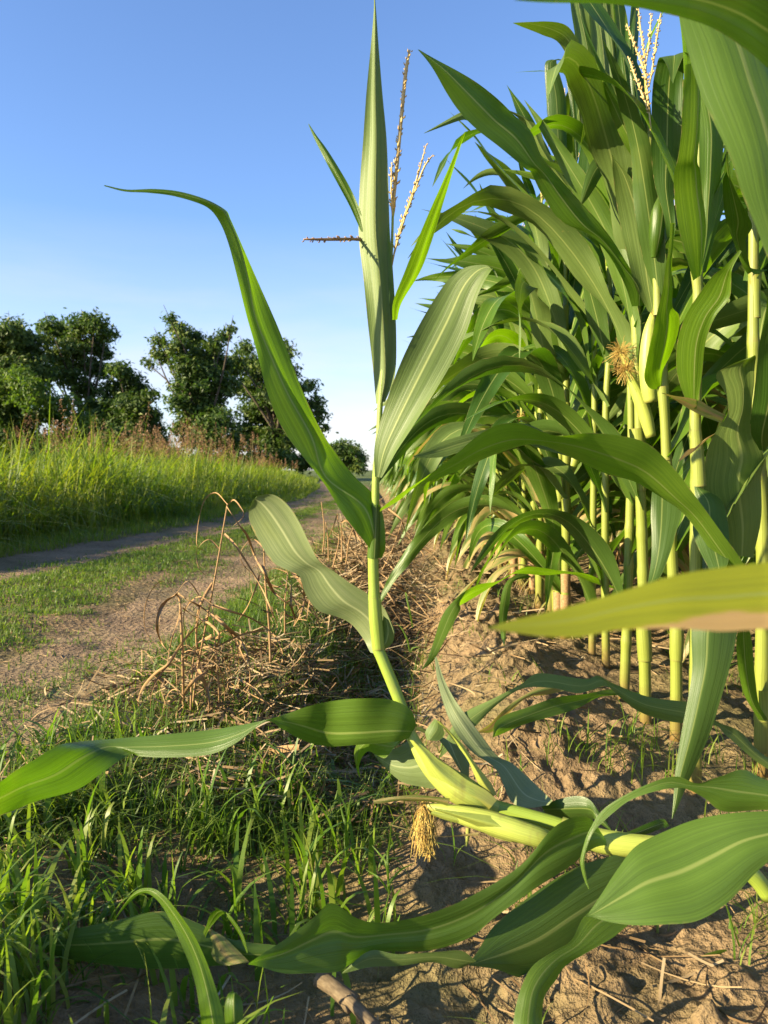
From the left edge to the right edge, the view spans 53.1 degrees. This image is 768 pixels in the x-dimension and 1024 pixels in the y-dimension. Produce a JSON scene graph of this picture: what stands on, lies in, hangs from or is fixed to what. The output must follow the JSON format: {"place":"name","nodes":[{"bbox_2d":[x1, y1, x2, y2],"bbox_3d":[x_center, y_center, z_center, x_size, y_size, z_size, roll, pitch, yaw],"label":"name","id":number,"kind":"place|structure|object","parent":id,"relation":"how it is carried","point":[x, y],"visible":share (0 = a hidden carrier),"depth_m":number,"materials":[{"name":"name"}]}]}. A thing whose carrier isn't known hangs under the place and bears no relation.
{"place":"outdoors","nodes":[
{"label":"outdoors","id":0,"kind":"place"},
{"bbox_2d":[0,482,319,557],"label":"short grass","id":1,"kind":"structure","parent":0,"point":[19,546],"depth_m":7.28,"materials":[{"name":"green plant"}]},
{"bbox_2d":[0,480,333,582],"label":"dirt track","id":2,"kind":"structure","parent":0,"point":[81,550],"depth_m":6.25,"materials":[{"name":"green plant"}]},
{"bbox_2d":[0,497,341,675],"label":"short grass","id":3,"kind":"structure","parent":0,"point":[56,574],"depth_m":4.32,"materials":[{"name":"green plant"}]},
{"bbox_2d":[0,487,368,774],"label":"dirt track","id":4,"kind":"structure","parent":0,"point":[134,621],"depth_m":2.77,"materials":[{"name":"brown soil"}]},
{"bbox_2d":[0,501,387,864],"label":"short grass","id":5,"kind":"structure","parent":0,"point":[15,632],"depth_m":2.66,"materials":[{"name":"green plant"}]},
{"bbox_2d":[0,502,497,884],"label":"verge grass","id":6,"kind":"structure","parent":0,"point":[254,611],"depth_m":1.54,"materials":[{"name":"plant"}]},
{"bbox_2d":[0,0,724,469],"label":"sky","id":7,"kind":"structure","parent":0,"point":[215,101],"materials":[{"name":"blue"}]},
{"bbox_2d":[0,470,767,1023],"bbox_3d":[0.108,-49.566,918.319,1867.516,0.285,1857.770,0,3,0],"label":"ground","id":8,"kind":"structure","parent":0,"point":[428,992],"depth_m":1.26,"materials":[{"name":"soil"}]},
{"bbox_2d":[0,311,64,469],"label":"tree","id":9,"kind":"object","parent":8,"relation":"on","point":[19,344],"visible":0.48,"depth_m":43.25,"materials":[{"name":"green plant"}]},
{"bbox_2d":[0,840,138,1023],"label":"weed grass","id":10,"kind":"structure","parent":8,"relation":"on","point":[21,975],"depth_m":0.90,"materials":[{"name":"green plant"}]},
{"bbox_2d":[31,306,121,418],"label":"tree","id":11,"kind":"object","parent":8,"relation":"on","point":[75,343],"visible":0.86,"depth_m":45.73,"materials":[{"name":"green plant"}]},
{"bbox_2d":[0,423,191,467],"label":"thicket","id":12,"kind":"object","parent":8,"relation":"on","point":[110,437],"visible":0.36,"depth_m":37.88,"materials":[{"name":"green plant"}]},
{"bbox_2d":[0,396,44,433],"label":"bush","id":13,"kind":"object","parent":12,"relation":"on","point":[8,416],"visible":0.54,"depth_m":38.50,"materials":[{"name":"green plant"}]},
{"bbox_2d":[0,363,49,415],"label":"bush","id":14,"kind":"object","parent":12,"relation":"on","point":[18,391],"visible":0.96,"depth_m":36.66,"materials":[{"name":"green plant"}]},
{"bbox_2d":[27,386,95,431],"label":"bush","id":15,"kind":"object","parent":12,"relation":"on","point":[53,403],"visible":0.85,"depth_m":37.45,"materials":[{"name":"green plant"}]},
{"bbox_2d":[77,411,169,438],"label":"bush","id":16,"kind":"object","parent":12,"relation":"on","point":[96,420],"visible":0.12,"depth_m":40.80,"materials":[{"name":"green plant"}]},
{"bbox_2d":[83,358,170,439],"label":"tree","id":17,"kind":"object","parent":8,"relation":"on","point":[127,395],"visible":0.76,"depth_m":43.67,"materials":[{"name":"green plant"}]},
{"bbox_2d":[0,387,326,564],"bbox_3d":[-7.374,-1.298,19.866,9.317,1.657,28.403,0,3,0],"label":"grass stems","id":18,"kind":"object","parent":8,"relation":"on","point":[161,452],"visible":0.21,"depth_m":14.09,"materials":[{"name":"plant"}]},
{"bbox_2d":[2,399,297,470],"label":"seed heads","id":19,"kind":"object","parent":18,"relation":"attached to","point":[176,446],"visible":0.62,"depth_m":14.69,"materials":[{"name":"plant"}]},
{"bbox_2d":[0,532,336,746],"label":"litter","id":20,"kind":"object","parent":8,"relation":"on","point":[102,629],"visible":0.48,"depth_m":3.01,"materials":[{"name":"plant"}]},
{"bbox_2d":[108,888,249,1023],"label":"broadleaf grass","id":21,"kind":"structure","parent":8,"relation":"on","point":[225,951],"depth_m":0.87,"materials":[{"name":"green plant"}]},
{"bbox_2d":[137,581,249,724],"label":"dead weed","id":22,"kind":"object","parent":8,"relation":"on","point":[195,667],"visible":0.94,"depth_m":1.73,"materials":[{"name":"brown plant"}]},
{"bbox_2d":[139,306,251,462],"bbox_3d":[-9.810,-6.092,40.413,5.428,9.208,5.422,-1,3,-24],"label":"tree","id":23,"kind":"object","parent":8,"relation":"on","point":[203,387],"visible":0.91,"depth_m":39.85,"materials":[{"name":"green plant"}]},
{"bbox_2d":[0,696,409,1023],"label":"weed grass","id":24,"kind":"structure","parent":8,"relation":"on","point":[80,867],"depth_m":1.16,"materials":[{"name":"green plant"}]},
{"bbox_2d":[183,492,291,713],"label":"dead weed","id":25,"kind":"object","parent":8,"relation":"on","point":[235,634],"visible":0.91,"depth_m":1.77,"materials":[{"name":"brown plant"}]},
{"bbox_2d":[183,448,343,473],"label":"thicket","id":26,"kind":"object","parent":8,"relation":"on","point":[302,465],"visible":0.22,"depth_m":41.72,"materials":[{"name":"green plant"}]},
{"bbox_2d":[236,539,321,661],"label":"dead weed","id":27,"kind":"object","parent":8,"relation":"on","point":[284,600],"visible":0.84,"depth_m":1.99,"materials":[{"name":"brown plant"}]},
{"bbox_2d":[260,744,298,756],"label":"dry leaf","id":28,"kind":"object","parent":8,"relation":"on","point":[285,748],"visible":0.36,"depth_m":1.55,"materials":[{"name":"beige plant"}]},
{"bbox_2d":[225,337,338,455],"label":"tree","id":29,"kind":"object","parent":8,"relation":"on","point":[268,430],"visible":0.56,"depth_m":45.49,"materials":[{"name":"green plant"}]},
{"bbox_2d":[0,618,587,838],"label":"litter","id":30,"kind":"object","parent":8,"relation":"on","point":[260,651],"visible":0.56,"depth_m":1.83,"materials":[{"name":"plant"}]},
{"bbox_2d":[340,784,352,855],"bbox_3d":[-0.061,0.492,1.226,0.017,0.134,0.055,-1,3,-18],"label":"grass sprout","id":31,"kind":"object","parent":8,"relation":"on","point":[345,833],"depth_m":1.21,"materials":[{"name":"green plant"}]},
{"bbox_2d":[313,973,380,1023],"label":"old stalk","id":32,"kind":"object","parent":8,"relation":"on","point":[343,996],"visible":0.98,"depth_m":0.94,"materials":[{"name":"beige plant"}]},
{"bbox_2d":[329,437,370,475],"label":"tree","id":33,"kind":"object","parent":8,"relation":"on","point":[354,460],"visible":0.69,"depth_m":73.98,"materials":[{"name":"green plant"}]},
{"bbox_2d":[186,499,543,688],"bbox_3d":[-0.047,0.191,6.765,1.535,0.546,8.728,0,3,0],"label":"straw heap","id":34,"kind":"object","parent":8,"relation":"on","point":[353,573],"visible":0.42,"depth_m":3.41,"materials":[{"name":"brown plant"}]},
{"bbox_2d":[321,502,367,566],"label":"dead weed","id":35,"kind":"object","parent":34,"relation":"on","point":[342,521],"visible":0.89,"depth_m":3.00,"materials":[{"name":"brown plant"}]},
{"bbox_2d":[0,0,767,1023],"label":"corn plant","id":36,"kind":"object","parent":8,"relation":"on","point":[686,872],"visible":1,"depth_m":1.08,"materials":[{"name":"green plant"}]},
{"bbox_2d":[0,598,767,1023],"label":"litter","id":37,"kind":"object","parent":8,"relation":"on","point":[620,934],"visible":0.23,"depth_m":1.04,"materials":[{"name":"plant"}]},
{"bbox_2d":[366,822,413,894],"bbox_3d":[0.003,0.459,1.037,0.042,0.106,0.073,2,4,34],"label":"grass sprout","id":38,"kind":"object","parent":8,"relation":"on","point":[386,861],"depth_m":1.02,"materials":[{"name":"green plant"}]},
{"bbox_2d":[385,472,397,495],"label":"corn plant","id":39,"kind":"object","parent":8,"relation":"on","point":[395,480],"visible":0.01,"depth_m":14.46,"materials":[{"name":"green plant"}]},
{"bbox_2d":[385,467,402,484],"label":"corn plant","id":40,"kind":"object","parent":8,"relation":"on","point":[390,475],"visible":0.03,"depth_m":11.74,"materials":[{"name":"green plant"}]},
{"bbox_2d":[389,476,404,500],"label":"corn plant","id":41,"kind":"object","parent":8,"relation":"on","point":[398,483],"depth_m":7.38,"materials":[{"name":"green plant"}]},
{"bbox_2d":[394,592,416,651],"bbox_3d":[0.057,0.274,1.920,0.032,0.155,0.063,-2,4,-38],"label":"grass sprout","id":42,"kind":"object","parent":8,"relation":"on","point":[406,596],"depth_m":1.92,"materials":[{"name":"green plant"}]},
{"bbox_2d":[370,340,465,524],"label":"corn plant","id":43,"kind":"object","parent":8,"relation":"on","point":[403,500],"visible":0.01,"depth_m":6.03,"materials":[{"name":"green plant"}]},
{"bbox_2d":[379,508,458,623],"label":"dead weed","id":44,"kind":"object","parent":8,"relation":"on","point":[400,519],"visible":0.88,"depth_m":3.12,"materials":[{"name":"brown plant"}]},
{"bbox_2d":[392,303,465,504],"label":"corn plant","id":45,"kind":"object","parent":8,"relation":"on","point":[403,484],"visible":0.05,"depth_m":5.61,"materials":[{"name":"green plant"}]},
{"bbox_2d":[397,449,483,551],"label":"corn plant","id":46,"kind":"object","parent":8,"relation":"on","point":[436,538],"visible":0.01,"depth_m":5.04,"materials":[{"name":"green plant"}]},
{"bbox_2d":[428,303,487,552],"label":"corn plant","id":47,"kind":"object","parent":8,"relation":"on","point":[468,476],"visible":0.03,"depth_m":4.89,"materials":[{"name":"green plant"}]},
{"bbox_2d":[444,314,480,547],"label":"corn plant","id":48,"kind":"object","parent":8,"relation":"on","point":[450,531],"visible":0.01,"depth_m":5.22,"materials":[{"name":"green plant"}]},
{"bbox_2d":[398,291,528,556],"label":"corn plant","id":49,"kind":"object","parent":8,"relation":"on","point":[417,513],"visible":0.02,"depth_m":5.07,"materials":[{"name":"green plant"}]},
{"bbox_2d":[397,266,533,559],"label":"corn plant","id":50,"kind":"object","parent":8,"relation":"on","point":[445,460],"visible":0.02,"depth_m":4.76,"materials":[{"name":"green plant"}]},
{"bbox_2d":[405,282,533,564],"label":"corn plant","id":51,"kind":"object","parent":8,"relation":"on","point":[466,479],"visible":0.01,"depth_m":4.36,"materials":[{"name":"green plant"}]},
{"bbox_2d":[382,241,580,562],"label":"corn plant","id":52,"kind":"object","parent":8,"relation":"on","point":[427,504],"visible":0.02,"depth_m":4.94,"materials":[{"name":"green plant"}]},
{"bbox_2d":[221,573,767,1023],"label":"thin grass","id":53,"kind":"structure","parent":8,"relation":"on","point":[756,920],"depth_m":1.44,"materials":[{"name":"green plant"}]},
{"bbox_2d":[369,285,622,568],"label":"corn plant","id":54,"kind":"object","parent":8,"relation":"on","point":[498,472],"visible":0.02,"depth_m":4.31,"materials":[{"name":"green plant"}]},
{"bbox_2d":[432,265,577,575],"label":"corn plant","id":55,"kind":"object","parent":8,"relation":"on","point":[482,541],"visible":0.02,"depth_m":4.00,"materials":[{"name":"green plant"}]},
{"bbox_2d":[396,162,622,595],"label":"corn plant","id":56,"kind":"object","parent":8,"relation":"on","point":[513,486],"visible":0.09,"depth_m":3.41,"materials":[{"name":"green plant"}]},
{"bbox_2d":[407,194,618,580],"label":"corn plant","id":57,"kind":"object","parent":8,"relation":"on","point":[499,457],"visible":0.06,"depth_m":3.77,"materials":[{"name":"green plant"}]},
{"bbox_2d":[388,229,653,589],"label":"corn plant","id":58,"kind":"object","parent":8,"relation":"on","point":[404,509],"visible":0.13,"depth_m":3.52,"materials":[{"name":"green plant"}]},
{"bbox_2d":[381,86,666,639],"bbox_3d":[0.604,-0.454,2.632,1.434,1.784,0.712,-2,4,-31],"label":"corn plant","id":59,"kind":"object","parent":8,"relation":"on","point":[507,243],"visible":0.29,"depth_m":2.50,"materials":[{"name":"green plant"}]},
{"bbox_2d":[371,142,688,613],"bbox_3d":[0.520,-0.534,2.995,1.241,2.000,0.773,-1,3,-21],"label":"corn plant","id":60,"kind":"object","parent":8,"relation":"on","point":[441,415],"visible":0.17,"depth_m":2.88,"materials":[{"name":"green plant"}]},
{"bbox_2d":[442,183,619,579],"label":"corn plant","id":61,"kind":"object","parent":8,"relation":"on","point":[459,396],"visible":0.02,"depth_m":3.88,"materials":[{"name":"green plant"}]},
{"bbox_2d":[404,245,660,584],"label":"corn plant","id":62,"kind":"object","parent":8,"relation":"on","point":[420,440],"visible":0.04,"depth_m":3.78,"materials":[{"name":"green plant"}]},
{"bbox_2d":[409,216,673,601],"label":"corn plant","id":63,"kind":"object","parent":8,"relation":"on","point":[444,496],"visible":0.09,"depth_m":3.17,"materials":[{"name":"green plant"}]},
{"bbox_2d":[405,164,688,621],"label":"corn plant","id":64,"kind":"object","parent":8,"relation":"on","point":[515,382],"visible":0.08,"depth_m":2.76,"materials":[{"name":"green plant"}]},
{"bbox_2d":[374,192,724,609],"bbox_3d":[0.685,-0.494,3.129,1.614,1.831,0.841,1,3,18],"label":"corn plant","id":65,"kind":"object","parent":8,"relation":"on","point":[488,283],"visible":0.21,"depth_m":3.13,"materials":[{"name":"green plant"}]},
{"bbox_2d":[466,92,651,609],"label":"corn plant","id":66,"kind":"object","parent":8,"relation":"on","point":[524,299],"visible":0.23,"depth_m":2.39,"materials":[{"name":"green plant"}]},
{"bbox_2d":[408,3,723,702],"bbox_3d":[0.571,-0.423,1.948,1.068,1.807,0.486,0,3,-9],"label":"corn plant","id":67,"kind":"object","parent":8,"relation":"on","point":[570,245],"visible":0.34,"depth_m":1.86,"materials":[{"name":"green plant"}]},
{"bbox_2d":[411,111,729,668],"bbox_3d":[0.416,-0.446,2.228,1.323,1.815,0.819,-2,4,-32],"label":"corn plant","id":68,"kind":"object","parent":8,"relation":"on","point":[550,538],"visible":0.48,"depth_m":2.32,"materials":[{"name":"green plant"}]},
{"bbox_2d":[413,18,733,724],"bbox_3d":[0.524,-0.275,1.611,0.964,1.563,0.609,0,3,0],"label":"corn plant","id":69,"kind":"object","parent":8,"relation":"on","point":[612,231],"visible":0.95,"depth_m":1.63,"materials":[{"name":"green plant"}]},
{"bbox_2d":[380,17,767,818],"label":"corn plant","id":70,"kind":"object","parent":8,"relation":"on","point":[696,169],"visible":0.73,"depth_m":1.25,"materials":[{"name":"green plant"}]},
{"bbox_2d":[414,3,747,742],"bbox_3d":[0.524,-0.357,1.558,1.154,1.703,0.417,-1,3,-20],"label":"corn plant","id":71,"kind":"object","parent":8,"relation":"on","point":[653,192],"visible":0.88,"depth_m":1.52,"materials":[{"name":"green plant"}]},
{"bbox_2d":[425,13,755,669],"bbox_3d":[0.591,-0.470,2.248,0.986,1.848,0.737,0,3,0],"label":"corn plant","id":72,"kind":"object","parent":8,"relation":"on","point":[600,322],"visible":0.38,"depth_m":2.18,"materials":[{"name":"green plant"}]},
{"bbox_2d":[440,153,767,777],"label":"corn plant","id":73,"kind":"object","parent":8,"relation":"on","point":[738,444],"visible":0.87,"depth_m":1.38,"materials":[{"name":"green plant"}]},
{"bbox_2d":[614,297,619,559],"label":"corn plant","id":74,"kind":"object","parent":8,"relation":"on","point":[617,551],"visible":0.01,"depth_m":4.84,"materials":[{"name":"green plant"}]},
{"bbox_2d":[616,505,625,563],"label":"corn plant","id":75,"kind":"object","parent":8,"relation":"on","point":[621,558],"visible":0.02,"depth_m":4.66,"materials":[{"name":"green plant"}]},
{"bbox_2d":[574,199,675,507],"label":"corn plant","id":76,"kind":"object","parent":8,"relation":"on","point":[673,432],"visible":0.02,"depth_m":3.68,"materials":[{"name":"green plant"}]},
{"bbox_2d":[487,0,767,636],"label":"corn plant","id":77,"kind":"object","parent":8,"relation":"on","point":[726,41],"visible":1,"depth_m":0.53,"materials":[{"name":"green plant"}]},
{"bbox_2d":[527,230,727,541],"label":"corn plant","id":78,"kind":"object","parent":8,"relation":"on","point":[615,390],"visible":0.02,"depth_m":3.02,"materials":[{"name":"green plant"}]},
{"bbox_2d":[579,226,680,573],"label":"corn plant","id":79,"kind":"object","parent":8,"relation":"on","point":[659,440],"depth_m":3.77,"materials":[{"name":"green plant"}]},
{"bbox_2d":[570,248,715,573],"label":"corn plant","id":80,"kind":"object","parent":8,"relation":"on","point":[675,283],"visible":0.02,"depth_m":3.47,"materials":[{"name":"green plant"}]},
{"bbox_2d":[587,250,703,524],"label":"corn plant","id":81,"kind":"object","parent":8,"relation":"on","point":[675,293],"visible":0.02,"depth_m":3.13,"materials":[{"name":"green plant"}]},
{"bbox_2d":[570,230,722,517],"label":"corn plant","id":82,"kind":"object","parent":8,"relation":"on","point":[709,427],"visible":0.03,"depth_m":3.16,"materials":[{"name":"green plant"}]},
{"bbox_2d":[602,212,724,571],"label":"corn plant","id":83,"kind":"object","parent":8,"relation":"on","point":[649,558],"depth_m":4.08,"materials":[{"name":"green plant"}]},
{"bbox_2d":[581,168,767,545],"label":"corn plant","id":84,"kind":"object","parent":8,"relation":"on","point":[674,412],"visible":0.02,"depth_m":2.74,"materials":[{"name":"green plant"}]},
{"bbox_2d":[609,145,746,593],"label":"corn plant","id":85,"kind":"object","parent":8,"relation":"on","point":[618,406],"visible":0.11,"depth_m":2.44,"materials":[{"name":"green plant"}]},
{"bbox_2d":[599,169,760,663],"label":"corn plant","id":86,"kind":"object","parent":8,"relation":"on","point":[708,365],"visible":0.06,"depth_m":2.45,"materials":[{"name":"green plant"}]},
{"bbox_2d":[619,289,767,429],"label":"corn plant","id":87,"kind":"object","parent":8,"relation":"on","point":[733,312],"visible":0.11,"depth_m":1.75,"materials":[{"name":"green plant"}]},
{"bbox_2d":[649,188,749,564],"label":"corn plant","id":88,"kind":"object","parent":8,"relation":"on","point":[714,341],"visible":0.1,"depth_m":2.12,"materials":[{"name":"green plant"}]},
{"bbox_2d":[673,219,733,311],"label":"corn plant","id":89,"kind":"object","parent":8,"relation":"on","point":[685,286],"visible":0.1,"depth_m":1.97,"materials":[{"name":"green plant"}]},
{"bbox_2d":[671,203,746,353],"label":"corn plant","id":90,"kind":"object","parent":8,"relation":"on","point":[744,328],"visible":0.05,"depth_m":2.11,"materials":[{"name":"green plant"}]},
{"bbox_2d":[678,235,747,479],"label":"corn plant","id":91,"kind":"object","parent":8,"relation":"on","point":[684,470],"visible":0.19,"depth_m":1.79,"materials":[{"name":"green plant"}]},
{"bbox_2d":[672,257,767,563],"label":"corn plant","id":92,"kind":"object","parent":8,"relation":"on","point":[682,446],"visible":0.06,"depth_m":2.52,"materials":[{"name":"green plant"}]},
{"bbox_2d":[701,908,739,956],"bbox_3d":[0.473,0.616,1.062,0.115,0.174,0.043,0,3,0],"label":"grass sprout","id":93,"kind":"object","parent":8,"relation":"on","point":[717,952],"depth_m":1.05,"materials":[{"name":"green plant"}]}
]}

